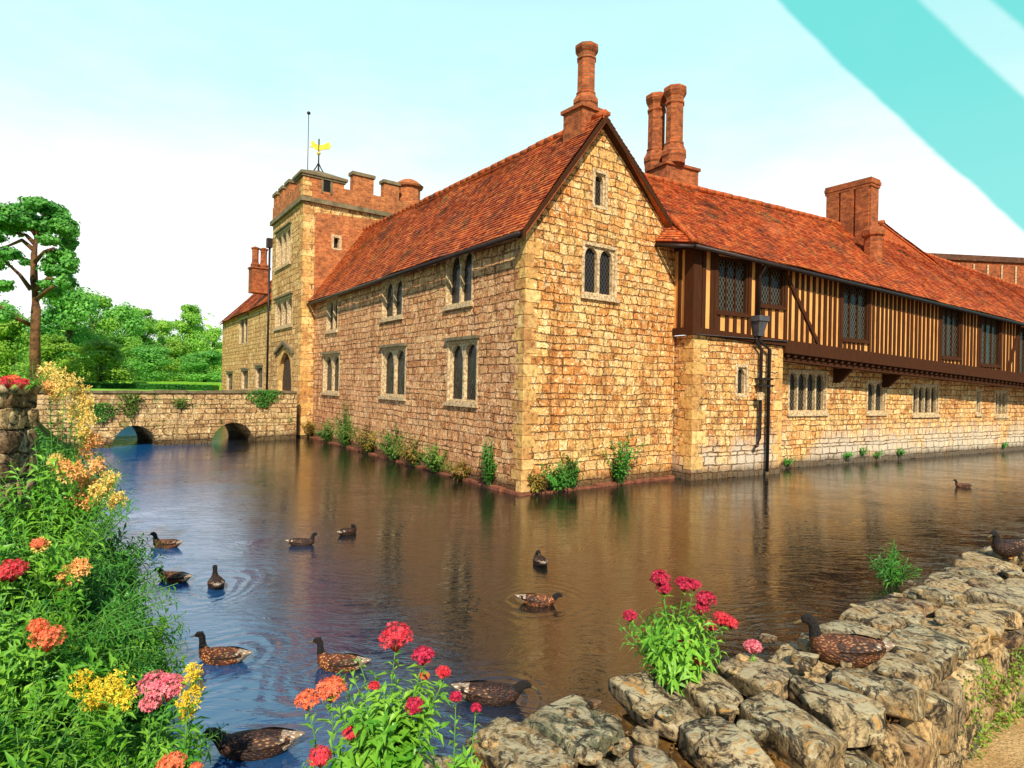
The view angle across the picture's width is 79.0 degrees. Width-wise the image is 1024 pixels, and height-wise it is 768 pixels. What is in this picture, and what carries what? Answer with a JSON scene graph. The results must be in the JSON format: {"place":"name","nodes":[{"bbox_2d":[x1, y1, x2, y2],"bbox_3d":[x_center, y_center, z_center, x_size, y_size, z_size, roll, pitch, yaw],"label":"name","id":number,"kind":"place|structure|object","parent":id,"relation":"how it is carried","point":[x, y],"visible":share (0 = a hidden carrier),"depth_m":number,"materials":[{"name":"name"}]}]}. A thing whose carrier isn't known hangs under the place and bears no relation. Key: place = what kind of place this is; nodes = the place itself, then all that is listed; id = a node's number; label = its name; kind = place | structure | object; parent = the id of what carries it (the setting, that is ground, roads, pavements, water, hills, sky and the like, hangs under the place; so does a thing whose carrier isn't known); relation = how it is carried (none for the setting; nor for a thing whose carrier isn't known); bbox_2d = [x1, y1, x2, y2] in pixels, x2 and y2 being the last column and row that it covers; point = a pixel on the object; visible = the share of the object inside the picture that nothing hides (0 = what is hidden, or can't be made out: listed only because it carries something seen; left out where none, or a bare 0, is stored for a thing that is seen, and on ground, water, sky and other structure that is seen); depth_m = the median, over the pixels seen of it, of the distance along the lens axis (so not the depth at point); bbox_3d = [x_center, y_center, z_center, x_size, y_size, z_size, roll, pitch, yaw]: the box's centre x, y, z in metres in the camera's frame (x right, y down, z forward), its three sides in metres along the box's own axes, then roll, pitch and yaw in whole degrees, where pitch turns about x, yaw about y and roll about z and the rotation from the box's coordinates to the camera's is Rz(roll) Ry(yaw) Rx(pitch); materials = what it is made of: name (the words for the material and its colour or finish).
{"place":"outdoors","nodes":[
{"label":"outdoors","id":0,"kind":"place"},
{"bbox_2d":[0,421,166,767],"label":"bank","id":1,"kind":"structure","parent":0,"point":[46,431],"depth_m":4.52,"materials":[{"name":"green plant"}]},
{"bbox_2d":[0,556,29,596],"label":"valerian","id":2,"kind":"object","parent":1,"relation":"on","point":[8,573],"visible":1,"depth_m":4.89,"materials":[{"name":"red plant"}]},
{"bbox_2d":[0,380,42,521],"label":"old garden wall","id":3,"kind":"structure","parent":1,"relation":"on","point":[19,416],"depth_m":7.50,"materials":[{"name":"grey stone"}]},
{"bbox_2d":[0,360,53,389],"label":"valerian","id":4,"kind":"object","parent":3,"relation":"on","point":[11,380],"visible":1,"depth_m":7.03,"materials":[{"name":"red plant"}]},
{"bbox_2d":[10,538,60,616],"bbox_3d":[-3.949,1.637,5.192,0.514,0.801,0.365,1,0,25],"label":"valerian","id":5,"kind":"object","parent":1,"relation":"on","point":[36,542],"visible":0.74,"depth_m":5.05,"materials":[{"name":"green plant"}]},
{"bbox_2d":[0,618,77,728],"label":"valerian","id":6,"kind":"object","parent":1,"relation":"on","point":[39,633],"visible":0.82,"depth_m":3.90,"materials":[{"name":"green plant"}]},
{"bbox_2d":[0,575,102,701],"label":"leafy plant","id":7,"kind":"object","parent":1,"relation":"on","point":[11,653],"visible":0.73,"depth_m":4.18,"materials":[{"name":"green plant"}]},
{"bbox_2d":[0,679,109,767],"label":"leafy plant","id":8,"kind":"object","parent":1,"relation":"on","point":[10,756],"visible":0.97,"depth_m":3.33,"materials":[{"name":"green plant"}]},
{"bbox_2d":[0,438,121,564],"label":"leafy plant","id":9,"kind":"object","parent":1,"relation":"on","point":[33,513],"visible":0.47,"depth_m":6.52,"materials":[{"name":"green plant"}]},
{"bbox_2d":[30,535,92,648],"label":"azalea","id":10,"kind":"object","parent":1,"relation":"on","point":[81,569],"visible":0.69,"depth_m":5.17,"materials":[{"name":"orange plant"}]},
{"bbox_2d":[0,495,124,612],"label":"leafy plant","id":11,"kind":"object","parent":1,"relation":"on","point":[18,585],"visible":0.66,"depth_m":5.31,"materials":[{"name":"green plant"}]},
{"bbox_2d":[36,361,102,513],"bbox_3d":[-5.684,0.893,7.835,0.862,2.398,0.612,1,0,0],"label":"azalea","id":12,"kind":"object","parent":1,"relation":"on","point":[51,386],"visible":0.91,"depth_m":7.89,"materials":[{"name":"beige plant"}]},
{"bbox_2d":[27,417,113,521],"bbox_3d":[-6.145,1.276,8.352,1.408,1.674,1.537,1,0,0],"label":"leafy plant","id":13,"kind":"object","parent":1,"relation":"on","point":[62,449],"visible":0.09,"depth_m":8.40,"materials":[{"name":"green plant"}]},
{"bbox_2d":[0,616,164,734],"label":"leafy plant","id":14,"kind":"object","parent":1,"relation":"on","point":[60,679],"visible":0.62,"depth_m":4.15,"materials":[{"name":"green plant"}]},
{"bbox_2d":[46,452,128,588],"bbox_3d":[-4.540,1.495,6.538,1.219,1.496,0.523,1,0,35],"label":"azalea","id":15,"kind":"object","parent":1,"relation":"on","point":[93,466],"visible":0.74,"depth_m":6.46,"materials":[{"name":"orange plant"}]},
{"bbox_2d":[17,549,163,641],"bbox_3d":[-3.791,1.946,5.606,1.145,0.911,1.122,1,0,-26],"label":"leafy plant","id":16,"kind":"object","parent":1,"relation":"on","point":[93,607],"visible":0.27,"depth_m":5.55,"materials":[{"name":"green plant"}]},
{"bbox_2d":[0,427,183,767],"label":"ground cover","id":17,"kind":"object","parent":1,"relation":"on","point":[136,728],"visible":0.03,"depth_m":4.38,"materials":[{"name":"green plant"}]},
{"bbox_2d":[62,668,137,767],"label":"goldenrod","id":18,"kind":"object","parent":1,"relation":"on","point":[103,743],"visible":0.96,"depth_m":3.69,"materials":[{"name":"yellow plant"}]},
{"bbox_2d":[60,470,139,577],"bbox_3d":[-3.980,1.496,5.993,0.966,1.314,0.425,1,0,4],"label":"arching shrub","id":19,"kind":"object","parent":1,"relation":"on","point":[107,521],"visible":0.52,"depth_m":5.98,"materials":[{"name":"green plant"}]},
{"bbox_2d":[56,736,149,767],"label":"leafy plant","id":20,"kind":"object","parent":1,"relation":"on","point":[102,765],"visible":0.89,"depth_m":3.29,"materials":[{"name":"green plant"}]},
{"bbox_2d":[55,519,154,595],"bbox_3d":[-4.545,1.944,6.884,1.068,0.921,1.197,1,0,0],"label":"leafy plant","id":21,"kind":"object","parent":1,"relation":"on","point":[112,546],"visible":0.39,"depth_m":6.87,"materials":[{"name":"green plant"}]},
{"bbox_2d":[53,606,157,674],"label":"arching shrub","id":22,"kind":"object","parent":1,"relation":"on","point":[116,635],"visible":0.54,"depth_m":4.48,"materials":[{"name":"green plant"}]},
{"bbox_2d":[59,569,179,656],"bbox_3d":[-3.168,1.882,5.025,1.123,0.730,0.527,1,0,0],"label":"arching shrub","id":23,"kind":"object","parent":1,"relation":"on","point":[109,615],"visible":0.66,"depth_m":5.04,"materials":[{"name":"green plant"}]},
{"bbox_2d":[75,641,176,718],"bbox_3d":[-2.898,2.230,4.610,0.755,0.482,0.745,1,0,0],"label":"leafy plant","id":24,"kind":"object","parent":1,"relation":"on","point":[140,695],"visible":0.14,"depth_m":4.57,"materials":[{"name":"green plant"}]},
{"bbox_2d":[94,539,166,596],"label":"leafy plant","id":25,"kind":"object","parent":1,"relation":"on","point":[135,570],"visible":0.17,"depth_m":7.29,"materials":[{"name":"green plant"}]},
{"bbox_2d":[95,607,189,664],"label":"leafy plant","id":26,"kind":"object","parent":1,"relation":"on","point":[159,639],"visible":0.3,"depth_m":5.62,"materials":[{"name":"green plant"}]},
{"bbox_2d":[118,644,186,703],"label":"leafy plant","id":27,"kind":"object","parent":1,"relation":"on","point":[168,669],"visible":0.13,"depth_m":4.98,"materials":[{"name":"green plant"}]},
{"bbox_2d":[119,669,186,767],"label":"valerian","id":28,"kind":"object","parent":1,"relation":"on","point":[154,695],"visible":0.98,"depth_m":3.50,"materials":[{"name":"pink plant"}]},
{"bbox_2d":[109,712,229,767],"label":"leafy plant","id":29,"kind":"object","parent":1,"relation":"on","point":[198,754],"visible":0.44,"depth_m":4.01,"materials":[{"name":"green plant"}]},
{"bbox_2d":[155,751,202,767],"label":"valerian","id":30,"kind":"object","parent":1,"relation":"on","point":[172,759],"visible":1,"depth_m":2.79,"materials":[{"name":"orange plant"}]},
{"bbox_2d":[160,662,211,767],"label":"goldenrod","id":31,"kind":"object","parent":1,"relation":"on","point":[190,710],"visible":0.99,"depth_m":3.50,"materials":[{"name":"yellow plant"}]},
{"bbox_2d":[42,379,221,390],"bbox_3d":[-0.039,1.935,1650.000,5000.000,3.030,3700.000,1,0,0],"label":"lawn","id":32,"kind":"structure","parent":0,"point":[219,384],"depth_m":50.00,"materials":[{"name":"green plant"}]},
{"bbox_2d":[0,310,29,377],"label":"broadleaf tree","id":33,"kind":"object","parent":32,"relation":"on","point":[9,330],"visible":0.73,"depth_m":57.41,"materials":[{"name":"green plant"}]},
{"bbox_2d":[0,195,80,389],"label":"pine tree","id":34,"kind":"object","parent":32,"relation":"on","point":[61,263],"visible":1,"depth_m":39.48,"materials":[{"name":"green plant"}]},
{"bbox_2d":[6,333,90,380],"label":"broadleaf tree","id":35,"kind":"object","parent":32,"relation":"on","point":[52,345],"visible":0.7,"depth_m":49.38,"materials":[{"name":"green plant"}]},
{"bbox_2d":[15,286,107,379],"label":"broadleaf tree","id":36,"kind":"object","parent":32,"relation":"on","point":[70,309],"visible":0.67,"depth_m":55.28,"materials":[{"name":"green plant"}]},
{"bbox_2d":[63,290,123,378],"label":"broadleaf tree","id":37,"kind":"object","parent":32,"relation":"on","point":[105,302],"visible":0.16,"depth_m":61.81,"materials":[{"name":"green plant"}]},
{"bbox_2d":[57,339,138,381],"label":"broadleaf tree","id":38,"kind":"object","parent":32,"relation":"on","point":[102,351],"visible":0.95,"depth_m":49.74,"materials":[{"name":"green plant"}]},
{"bbox_2d":[89,301,147,371],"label":"broadleaf tree","id":39,"kind":"object","parent":32,"relation":"on","point":[129,316],"visible":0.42,"depth_m":69.19,"materials":[{"name":"green plant"}]},
{"bbox_2d":[105,335,148,380],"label":"broadleaf tree","id":40,"kind":"object","parent":32,"relation":"on","point":[134,342],"visible":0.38,"depth_m":61.47,"materials":[{"name":"green plant"}]},
{"bbox_2d":[43,381,218,390],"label":"clipped hedge","id":41,"kind":"object","parent":32,"relation":"on","point":[153,386],"visible":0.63,"depth_m":48.31,"materials":[{"name":"green plant"}]},
{"bbox_2d":[129,307,160,372],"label":"broadleaf tree","id":42,"kind":"object","parent":32,"relation":"on","point":[153,330],"visible":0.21,"depth_m":78.12,"materials":[{"name":"green plant"}]},
{"bbox_2d":[123,344,183,380],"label":"broadleaf tree","id":43,"kind":"object","parent":32,"relation":"on","point":[155,354],"visible":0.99,"depth_m":57.07,"materials":[{"name":"green plant"}]},
{"bbox_2d":[151,320,180,375],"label":"broadleaf tree","id":44,"kind":"object","parent":32,"relation":"on","point":[166,327],"visible":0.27,"depth_m":83.46,"materials":[{"name":"green plant"}]},
{"bbox_2d":[155,338,197,380],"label":"broadleaf tree","id":45,"kind":"object","parent":32,"relation":"on","point":[178,347],"visible":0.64,"depth_m":65.19,"materials":[{"name":"green plant"}]},
{"bbox_2d":[169,304,209,377],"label":"broadleaf tree","id":46,"kind":"object","parent":32,"relation":"on","point":[192,331],"visible":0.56,"depth_m":78.98,"materials":[{"name":"green plant"}]},
{"bbox_2d":[171,350,221,381],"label":"broadleaf tree","id":47,"kind":"object","parent":32,"relation":"on","point":[204,358],"visible":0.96,"depth_m":58.84,"materials":[{"name":"green plant"}]},
{"bbox_2d":[194,327,222,376],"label":"broadleaf tree","id":48,"kind":"object","parent":32,"relation":"on","point":[212,335],"visible":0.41,"depth_m":71.34,"materials":[{"name":"green plant"}]},
{"bbox_2d":[218,246,271,390],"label":"stone building wing","id":49,"kind":"structure","parent":32,"relation":"on","point":[244,343],"depth_m":41.13,"materials":[{"name":"stone"}]},
{"bbox_2d":[237,314,248,344],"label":"window","id":50,"kind":"structure","parent":49,"relation":"in","point":[243,320],"depth_m":43.55,"materials":[{"name":"stone"}]},
{"bbox_2d":[0,0,1023,374],"label":"sky","id":51,"kind":"structure","parent":0,"point":[170,130],"materials":[{"name":"white"}]},
{"bbox_2d":[77,425,1023,767],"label":"water","id":52,"kind":"structure","parent":0,"point":[445,567],"depth_m":9.69,"materials":[{"name":"liquid"}]},
{"bbox_2d":[33,390,296,448],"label":"stone bridge","id":53,"kind":"structure","parent":52,"relation":"on","point":[159,418],"depth_m":25.20,"materials":[{"name":"beige stone"}]},
{"bbox_2d":[78,402,121,422],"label":"ivy","id":54,"kind":"object","parent":53,"relation":"attached to","point":[99,406],"visible":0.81,"depth_m":23.09,"materials":[{"name":"green plant"}]},
{"bbox_2d":[117,393,144,419],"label":"ivy","id":55,"kind":"object","parent":53,"relation":"attached to","point":[135,399],"visible":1,"depth_m":23.68,"materials":[{"name":"green plant"}]},
{"bbox_2d":[245,389,284,408],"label":"ivy","id":56,"kind":"object","parent":53,"relation":"attached to","point":[259,392],"visible":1,"depth_m":27.09,"materials":[{"name":"green plant"}]},
{"bbox_2d":[149,532,182,548],"bbox_3d":[-5.507,2.502,9.870,0.617,0.289,0.217,1,0,8],"label":"duck","id":57,"kind":"object","parent":52,"relation":"on","point":[169,543],"visible":0.95,"depth_m":9.80},
{"bbox_2d":[153,567,192,583],"bbox_3d":[-4.508,2.558,8.238,0.652,0.215,0.215,1,0,15],"label":"duck","id":58,"kind":"object","parent":52,"relation":"on","point":[174,577],"visible":0.81,"depth_m":8.15},
{"bbox_2d":[207,565,224,589],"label":"duck","id":59,"kind":"object","parent":52,"relation":"on","point":[216,581],"visible":0.98,"depth_m":7.96},
{"bbox_2d":[191,631,252,665],"bbox_3d":[-2.773,2.537,5.930,0.621,0.331,0.222,1,0,4],"label":"duck","id":60,"kind":"object","parent":52,"relation":"on","point":[222,655],"visible":0.98,"depth_m":5.87},
{"bbox_2d":[195,727,304,761],"bbox_3d":[-1.895,2.599,4.489,0.769,0.254,0.253,1,0,-8],"label":"duck","id":61,"kind":"object","parent":52,"relation":"on","point":[256,744],"visible":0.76,"depth_m":4.42},
{"bbox_2d":[309,637,370,672],"bbox_3d":[-1.620,2.560,5.835,0.621,0.331,0.222,1,0,8],"label":"duck","id":62,"kind":"object","parent":52,"relation":"on","point":[335,662],"visible":0.98,"depth_m":5.78},
{"bbox_2d":[266,111,423,436],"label":"gatehouse tower","id":63,"kind":"structure","parent":52,"relation":"on","point":[320,221],"depth_m":30.19,"materials":[{"name":"stone"}]},
{"bbox_2d":[274,220,291,271],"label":"window","id":64,"kind":"structure","parent":63,"relation":"in","point":[283,234],"depth_m":32.39,"materials":[{"name":"stone"}]},
{"bbox_2d":[273,291,292,330],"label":"window","id":65,"kind":"structure","parent":63,"relation":"in","point":[283,303],"depth_m":32.17,"materials":[{"name":"stone"}]},
{"bbox_2d":[273,341,293,390],"bbox_3d":[-11.449,-0.819,31.462,0.440,2.742,3.485,1,0,-34],"label":"doorway","id":66,"kind":"structure","parent":63,"relation":"in","point":[285,355],"depth_m":31.92,"materials":[{"name":"stone"}]},
{"bbox_2d":[306,41,674,496],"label":"stone range","id":67,"kind":"structure","parent":52,"relation":"in","point":[517,308],"depth_m":17.33,"materials":[{"name":"beige stone"}]},
{"bbox_2d":[320,351,339,395],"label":"window","id":68,"kind":"structure","parent":67,"relation":"in","point":[331,360],"depth_m":27.38,"materials":[{"name":"stone"}]},
{"bbox_2d":[324,296,337,333],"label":"window","id":69,"kind":"structure","parent":67,"relation":"in","point":[332,303],"depth_m":27.63,"materials":[{"name":"stone"}]},
{"bbox_2d":[325,399,355,446],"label":"wall plant","id":70,"kind":"object","parent":67,"relation":"on","point":[344,437],"depth_m":24.85,"materials":[{"name":"green plant"}]},
{"bbox_2d":[343,418,375,452],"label":"wall plant","id":71,"kind":"object","parent":67,"relation":"on","point":[368,446],"depth_m":22.94,"materials":[{"name":"plant"}]},
{"bbox_2d":[366,422,406,459],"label":"wall plant","id":72,"kind":"object","parent":67,"relation":"on","point":[389,450],"depth_m":21.05,"materials":[{"name":"green plant"}]},
{"bbox_2d":[379,275,402,322],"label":"window","id":73,"kind":"structure","parent":67,"relation":"in","point":[392,289],"depth_m":21.94,"materials":[{"name":"stone"}]},
{"bbox_2d":[378,343,406,400],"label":"window","id":74,"kind":"structure","parent":67,"relation":"in","point":[393,356],"depth_m":21.72,"materials":[{"name":"stone"}]},
{"bbox_2d":[390,433,424,465],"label":"wall plant","id":75,"kind":"object","parent":67,"relation":"on","point":[409,453],"depth_m":19.66,"materials":[{"name":"plant"}]},
{"bbox_2d":[412,443,447,471],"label":"wall plant","id":76,"kind":"object","parent":67,"relation":"attached to","point":[434,459],"depth_m":18.36,"materials":[{"name":"green plant"}]},
{"bbox_2d":[438,457,471,480],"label":"wall plant","id":77,"kind":"object","parent":67,"relation":"attached to","point":[461,472],"depth_m":17.12,"materials":[{"name":"yellow plant"}]},
{"bbox_2d":[442,251,473,310],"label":"window","id":78,"kind":"structure","parent":67,"relation":"in","point":[459,270],"depth_m":17.93,"materials":[{"name":"stone"}]},
{"bbox_2d":[443,335,479,407],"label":"window","id":79,"kind":"structure","parent":67,"relation":"in","point":[462,351],"depth_m":17.69,"materials":[{"name":"stone"}]},
{"bbox_2d":[478,436,496,486],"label":"wall plant","id":80,"kind":"object","parent":67,"relation":"attached to","point":[489,470],"depth_m":16.04,"materials":[{"name":"green plant"}]},
{"bbox_2d":[540,454,580,490],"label":"wall plant","id":81,"kind":"object","parent":67,"relation":"attached to","point":[558,483],"depth_m":15.55,"materials":[{"name":"green plant"}]},
{"bbox_2d":[580,240,619,302],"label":"window","id":82,"kind":"structure","parent":67,"relation":"in","point":[599,261],"depth_m":16.76,"materials":[{"name":"stone"}]},
{"bbox_2d":[592,168,608,210],"bbox_3d":[2.308,-5.215,16.730,0.595,1.036,0.528,1,0,0],"label":"window","id":83,"kind":"structure","parent":67,"relation":"in","point":[600,178],"depth_m":16.79,"materials":[{"name":"stone"}]},
{"bbox_2d":[603,431,645,483],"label":"wall plant","id":84,"kind":"object","parent":67,"relation":"on","point":[620,469],"depth_m":16.80,"materials":[{"name":"green plant"}]},
{"bbox_2d":[451,680,537,706],"bbox_3d":[-0.151,2.637,5.297,0.741,0.245,0.244,1,0,4],"label":"duck","id":85,"kind":"object","parent":52,"relation":"on","point":[488,693],"visible":0.96,"depth_m":5.23},
{"bbox_2d":[515,592,565,606],"bbox_3d":[0.351,2.658,7.638,0.632,0.208,0.208,1,0,6],"label":"duck","id":86,"kind":"object","parent":52,"relation":"on","point":[536,600],"visible":0.98,"depth_m":7.58},
{"bbox_2d":[643,83,1023,480],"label":"timbered wing","id":87,"kind":"structure","parent":52,"relation":"on","point":[849,322],"depth_m":22.01,"materials":[{"name":"beige stone"}]},
{"bbox_2d":[717,256,749,317],"bbox_3d":[6.667,-2.922,18.769,1.301,1.754,0.867,1,0,0],"label":"window","id":88,"kind":"structure","parent":87,"relation":"in","point":[733,272],"depth_m":18.87,"materials":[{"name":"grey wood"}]},
{"bbox_2d":[761,265,786,310],"bbox_3d":[8.236,-3.032,19.658,1.144,1.328,0.778,1,0,0],"label":"window","id":89,"kind":"structure","parent":87,"relation":"in","point":[772,281],"depth_m":19.76,"materials":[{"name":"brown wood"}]},
{"bbox_2d":[787,369,828,415],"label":"window","id":90,"kind":"structure","parent":87,"relation":"in","point":[807,389],"depth_m":22.02,"materials":[{"name":"stone"}]},
{"bbox_2d":[842,284,869,343],"bbox_3d":[12.066,-2.477,21.834,1.478,2.061,0.967,1,0,0],"label":"window","id":91,"kind":"structure","parent":87,"relation":"in","point":[856,299],"depth_m":21.97,"materials":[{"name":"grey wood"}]},
{"bbox_2d":[865,380,887,415],"bbox_3d":[14.052,0.534,24.010,1.312,1.371,0.915,1,0,0],"label":"window","id":92,"kind":"structure","parent":87,"relation":"in","point":[876,395],"depth_m":24.06,"materials":[{"name":"stone"}]},
{"bbox_2d":[911,384,940,417],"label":"window","id":93,"kind":"structure","parent":87,"relation":"in","point":[925,397],"depth_m":25.81,"materials":[{"name":"stone"}]},
{"bbox_2d":[942,307,961,360],"bbox_3d":[17.677,-2.071,25.017,1.391,2.207,0.918,1,0,0],"label":"window","id":94,"kind":"structure","parent":87,"relation":"in","point":[951,318],"depth_m":25.16,"materials":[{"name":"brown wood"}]},
{"bbox_2d":[981,317,1001,367],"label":"window","id":95,"kind":"structure","parent":87,"relation":"in","point":[990,327],"depth_m":26.76,"materials":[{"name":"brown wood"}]},
{"bbox_2d":[994,390,1009,417],"bbox_3d":[22.769,0.936,28.953,1.320,1.308,0.919,1,0,0],"label":"window","id":96,"kind":"structure","parent":87,"relation":"in","point":[1001,396],"depth_m":29.07,"materials":[{"name":"stone"}]},
{"bbox_2d":[862,537,922,588],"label":"water plant","id":97,"kind":"object","parent":52,"relation":"on","point":[893,579],"visible":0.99,"depth_m":8.62,"materials":[{"name":"green plant"}]},
{"bbox_2d":[930,253,1023,286],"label":"brick range","id":98,"kind":"structure","parent":52,"relation":"on","point":[1010,269],"depth_m":39.94,"materials":[{"name":"brick"}]},
{"bbox_2d":[963,707,1023,767],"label":"path","id":99,"kind":"structure","parent":0,"point":[1006,750],"depth_m":4.57,"materials":[{"name":"beige sand"}]},
{"bbox_2d":[416,546,1023,767],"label":"dry stone wall","id":100,"kind":"structure","parent":99,"relation":"on","point":[940,684],"depth_m":3.77,"materials":[{"name":"grey stone"}]},
{"bbox_2d":[294,675,364,767],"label":"valerian","id":101,"kind":"object","parent":100,"relation":"on","point":[320,758],"visible":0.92,"depth_m":2.82,"materials":[{"name":"orange plant"}]},
{"bbox_2d":[322,621,453,767],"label":"valerian","id":102,"kind":"object","parent":100,"relation":"on","point":[386,737],"visible":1,"depth_m":2.88,"materials":[{"name":"green plant"}]},
{"bbox_2d":[422,691,482,767],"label":"valerian","id":103,"kind":"object","parent":100,"relation":"on","point":[462,762],"visible":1,"depth_m":2.98,"materials":[{"name":"green plant"}]},
{"bbox_2d":[617,569,739,696],"bbox_3d":[1.048,1.581,3.987,0.744,0.787,0.681,1,0,-24],"label":"valerian","id":104,"kind":"object","parent":100,"relation":"on","point":[677,655],"visible":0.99,"depth_m":3.89,"materials":[{"name":"green plant"}]},
{"bbox_2d":[793,613,895,667],"bbox_3d":[2.247,1.747,4.207,0.643,0.343,0.253,1,0,12],"label":"duck","id":105,"kind":"object","parent":100,"relation":"on","point":[855,650],"visible":0.98,"depth_m":4.14},
{"bbox_2d":[987,530,1023,558],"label":"duck","id":106,"kind":"object","parent":100,"relation":"on","point":[1010,548],"visible":1,"depth_m":6.99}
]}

